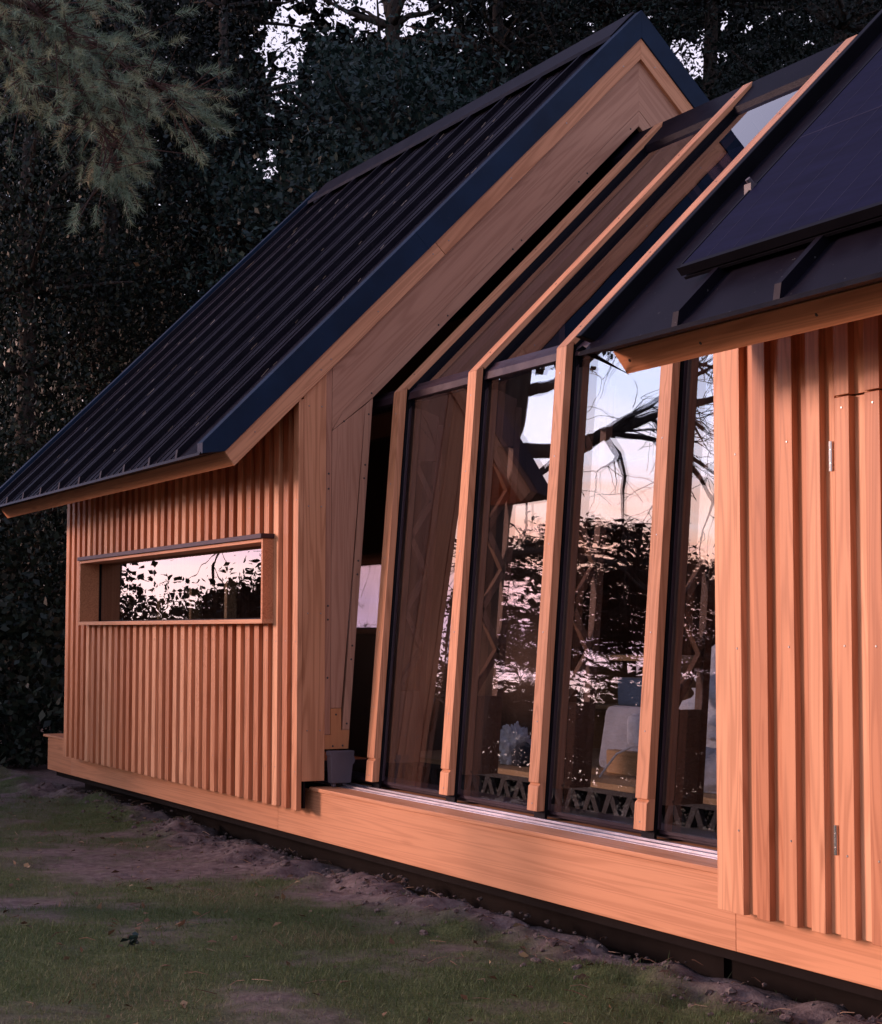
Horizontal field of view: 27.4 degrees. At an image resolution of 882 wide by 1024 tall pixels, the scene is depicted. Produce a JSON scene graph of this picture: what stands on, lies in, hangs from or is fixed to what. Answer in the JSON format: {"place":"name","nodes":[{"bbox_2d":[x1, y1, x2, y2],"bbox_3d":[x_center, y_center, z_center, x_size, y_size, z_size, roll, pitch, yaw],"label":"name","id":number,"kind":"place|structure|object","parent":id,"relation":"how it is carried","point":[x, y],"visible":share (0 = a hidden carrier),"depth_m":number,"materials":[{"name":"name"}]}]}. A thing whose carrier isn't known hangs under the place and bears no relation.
{"place":"outdoors","nodes":[
{"label":"outdoors","id":0,"kind":"place"},
{"bbox_2d":[1,0,813,400],"label":"sky","id":1,"kind":"structure","parent":0,"point":[285,13],"materials":[{"name":"white"}]},
{"bbox_2d":[0,725,881,1023],"bbox_3d":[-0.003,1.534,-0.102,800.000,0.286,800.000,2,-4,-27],"label":"ground","id":2,"kind":"structure","parent":0,"point":[168,863],"depth_m":8.71,"materials":[{"name":"soil"}]},
{"bbox_2d":[0,581,65,768],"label":"bramble bush","id":3,"kind":"object","parent":2,"relation":"on","point":[24,620],"visible":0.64,"depth_m":19.81,"materials":[{"name":"green plant"}]},
{"bbox_2d":[0,389,66,694],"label":"shrub","id":4,"kind":"object","parent":2,"relation":"on","point":[7,557],"visible":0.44,"depth_m":21.13,"materials":[{"name":"green plant"}]},
{"bbox_2d":[0,512,66,744],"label":"shrub","id":5,"kind":"object","parent":2,"relation":"on","point":[61,575],"visible":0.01,"depth_m":23.02,"materials":[{"name":"green plant"}]},
{"bbox_2d":[0,0,234,748],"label":"ivy tree","id":6,"kind":"object","parent":2,"relation":"on","point":[15,204],"visible":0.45,"depth_m":22.35,"materials":[{"name":"green plant"}]},
{"bbox_2d":[0,0,247,237],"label":"pine tree","id":7,"kind":"object","parent":2,"relation":"on","point":[54,24],"visible":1,"depth_m":10.22,"materials":[{"name":"green plant"}]},
{"bbox_2d":[120,932,140,950],"bbox_3d":[-1.464,2.046,8.547,0.098,0.124,0.100,2,-4,-27],"label":"weed","id":8,"kind":"object","parent":2,"relation":"on","point":[134,937],"visible":0.94,"depth_m":8.53,"materials":[{"name":"green plant"}]},
{"bbox_2d":[0,0,353,658],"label":"broadleaf tree","id":9,"kind":"object","parent":2,"relation":"on","point":[120,26],"visible":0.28,"depth_m":23.44,"materials":[{"name":"green plant"}]},
{"bbox_2d":[0,0,422,526],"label":"broadleaf tree","id":10,"kind":"object","parent":2,"relation":"on","point":[219,5],"visible":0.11,"depth_m":25.89,"materials":[{"name":"green plant"}]},
{"bbox_2d":[137,0,557,310],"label":"oak tree","id":11,"kind":"object","parent":2,"relation":"on","point":[379,140],"visible":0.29,"depth_m":21.82,"materials":[{"name":"green plant"}]},
{"bbox_2d":[141,0,595,263],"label":"broadleaf tree","id":12,"kind":"object","parent":2,"relation":"on","point":[395,22],"visible":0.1,"depth_m":24.81,"materials":[{"name":"green plant"}]},
{"bbox_2d":[0,765,822,1023],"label":"grass","id":13,"kind":"structure","parent":2,"relation":"on","point":[350,945],"depth_m":8.26,"materials":[{"name":"green plant"}]},
{"bbox_2d":[0,791,845,1023],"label":"fallen leaves","id":14,"kind":"object","parent":2,"relation":"on","point":[522,954],"visible":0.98,"depth_m":9.14,"materials":[{"name":"brown plant"}]},
{"bbox_2d":[0,0,881,675],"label":"distant wood","id":15,"kind":"object","parent":2,"relation":"on","point":[298,10],"visible":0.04,"depth_m":31.30,"materials":[{"name":"green plant"}]},
{"bbox_2d":[7,786,881,1023],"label":"twig litter","id":16,"kind":"object","parent":2,"relation":"on","point":[385,900],"visible":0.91,"depth_m":8.87,"materials":[{"name":"brown wood"}]},
{"bbox_2d":[15,782,881,1023],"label":"soil clods","id":17,"kind":"object","parent":2,"relation":"on","point":[786,1017],"visible":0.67,"depth_m":9.86,"materials":[{"name":"brown soil"}]},
{"bbox_2d":[43,733,881,1019],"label":"timber base","id":18,"kind":"object","parent":2,"relation":"on","point":[628,893],"visible":0.48,"depth_m":9.27,"materials":[{"name":"brown wood"}]},
{"bbox_2d":[0,10,743,810],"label":"sliding cabin shell","id":19,"kind":"object","parent":18,"relation":"on","point":[222,574],"visible":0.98,"depth_m":13.55,"materials":[{"name":"wood"}]},
{"bbox_2d":[77,533,273,624],"bbox_3d":[-2.125,0.578,14.166,0.228,0.603,4.528,2,-4,-27],"label":"ribbon window","id":20,"kind":"structure","parent":19,"relation":"in","point":[90,567],"depth_m":13.96,"materials":[{"name":"brown wood"}]},
{"bbox_2d":[57,100,507,462],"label":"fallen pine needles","id":21,"kind":"object","parent":19,"relation":"on","point":[314,289],"visible":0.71,"depth_m":14.71,"materials":[{"name":"brown plant"}]},
{"bbox_2d":[324,35,856,847],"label":"glass pavilion","id":22,"kind":"structure","parent":18,"relation":"on","point":[670,161],"depth_m":10.74,"materials":[{"name":"brown wood"}]},
{"bbox_2d":[511,742,530,766],"bbox_3d":[0.518,1.520,11.375,0.155,0.149,0.154,2,-4,-27],"label":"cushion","id":23,"kind":"object","parent":22,"relation":"on","point":[520,753],"visible":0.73,"depth_m":11.31,"materials":[{"name":"black fabric"}]},
{"bbox_2d":[599,705,640,769],"bbox_3d":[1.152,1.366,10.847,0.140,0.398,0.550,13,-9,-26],"label":"armchair","id":24,"kind":"object","parent":22,"relation":"on","point":[614,736],"visible":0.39,"depth_m":10.92,"materials":[{"name":"grey fabric"}]},
{"bbox_2d":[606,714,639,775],"bbox_3d":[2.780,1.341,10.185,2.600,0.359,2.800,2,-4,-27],"label":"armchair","id":25,"kind":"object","parent":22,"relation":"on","point":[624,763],"visible":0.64,"depth_m":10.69,"materials":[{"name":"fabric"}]},
{"bbox_2d":[585,654,695,747],"bbox_3d":[1.463,1.352,12.801,0.400,0.680,1.050,2,-4,-27],"label":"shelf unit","id":26,"kind":"object","parent":22,"relation":"on","point":[612,668],"visible":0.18,"depth_m":13.20,"materials":[{"name":"brown wood"}]},
{"bbox_2d":[679,644,715,747],"bbox_3d":[1.744,0.972,9.852,0.680,0.649,1.211,2,-4,-27],"label":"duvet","id":27,"kind":"object","parent":22,"relation":"on","point":[689,703],"visible":0.04,"depth_m":9.84,"materials":[{"name":"white fabric"}]},
{"bbox_2d":[576,9,881,946],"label":"sliding cabin shell","id":28,"kind":"object","parent":18,"relation":"on","point":[758,275],"visible":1,"depth_m":7.06,"materials":[{"name":"wood"}]},
{"bbox_2d":[829,390,881,946],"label":"door","id":29,"kind":"structure","parent":28,"relation":"in","point":[858,419],"depth_m":6.81,"materials":[{"name":"brown wood"}]},
{"bbox_2d":[241,0,763,186],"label":"broadleaf tree","id":30,"kind":"object","parent":2,"relation":"on","point":[499,26],"visible":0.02,"depth_m":26.38,"materials":[{"name":"green plant"}]},
{"bbox_2d":[370,0,824,120],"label":"broadleaf tree","id":31,"kind":"object","parent":2,"relation":"on","point":[630,6],"visible":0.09,"depth_m":24.68,"materials":[{"name":"green plant"}]},
{"bbox_2d":[492,0,866,146],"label":"yew tree","id":32,"kind":"object","parent":2,"relation":"on","point":[708,56],"visible":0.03,"depth_m":24.55,"materials":[{"name":"green plant"}]},
{"bbox_2d":[594,0,881,145],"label":"broadleaf tree","id":33,"kind":"object","parent":2,"relation":"on","point":[841,22],"visible":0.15,"depth_m":22.51,"materials":[{"name":"green plant"}]},
{"bbox_2d":[499,721,530,764],"bbox_3d":[0.474,1.470,11.547,0.217,0.271,0.320,2,-4,-27],"label":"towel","id":34,"kind":"object","parent":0,"point":[511,737],"visible":0.63,"depth_m":11.51,"materials":[{"name":"grey fabric"}]},
{"bbox_2d":[599,745,637,776],"bbox_3d":[1.079,1.429,10.400,0.382,0.206,0.020,-2,-4,30],"label":"cable","id":35,"kind":"object","parent":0,"point":[612,759],"visible":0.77,"depth_m":10.44,"materials":[{"name":"grey plastic"}]},
{"bbox_2d":[618,677,641,706],"bbox_3d":[1.470,1.268,12.760,0.330,0.200,0.340,2,-4,-27],"label":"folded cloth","id":36,"kind":"object","parent":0,"point":[629,690],"visible":0.28,"depth_m":12.69,"materials":[{"name":"fabric"}]},
{"bbox_2d":[704,747,716,793],"bbox_3d":[1.510,1.348,9.495,0.287,0.247,0.743,2,-4,-27],"label":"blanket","id":37,"kind":"object","parent":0,"point":[710,780],"visible":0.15,"depth_m":9.44,"materials":[{"name":"grey fabric"}]}
]}

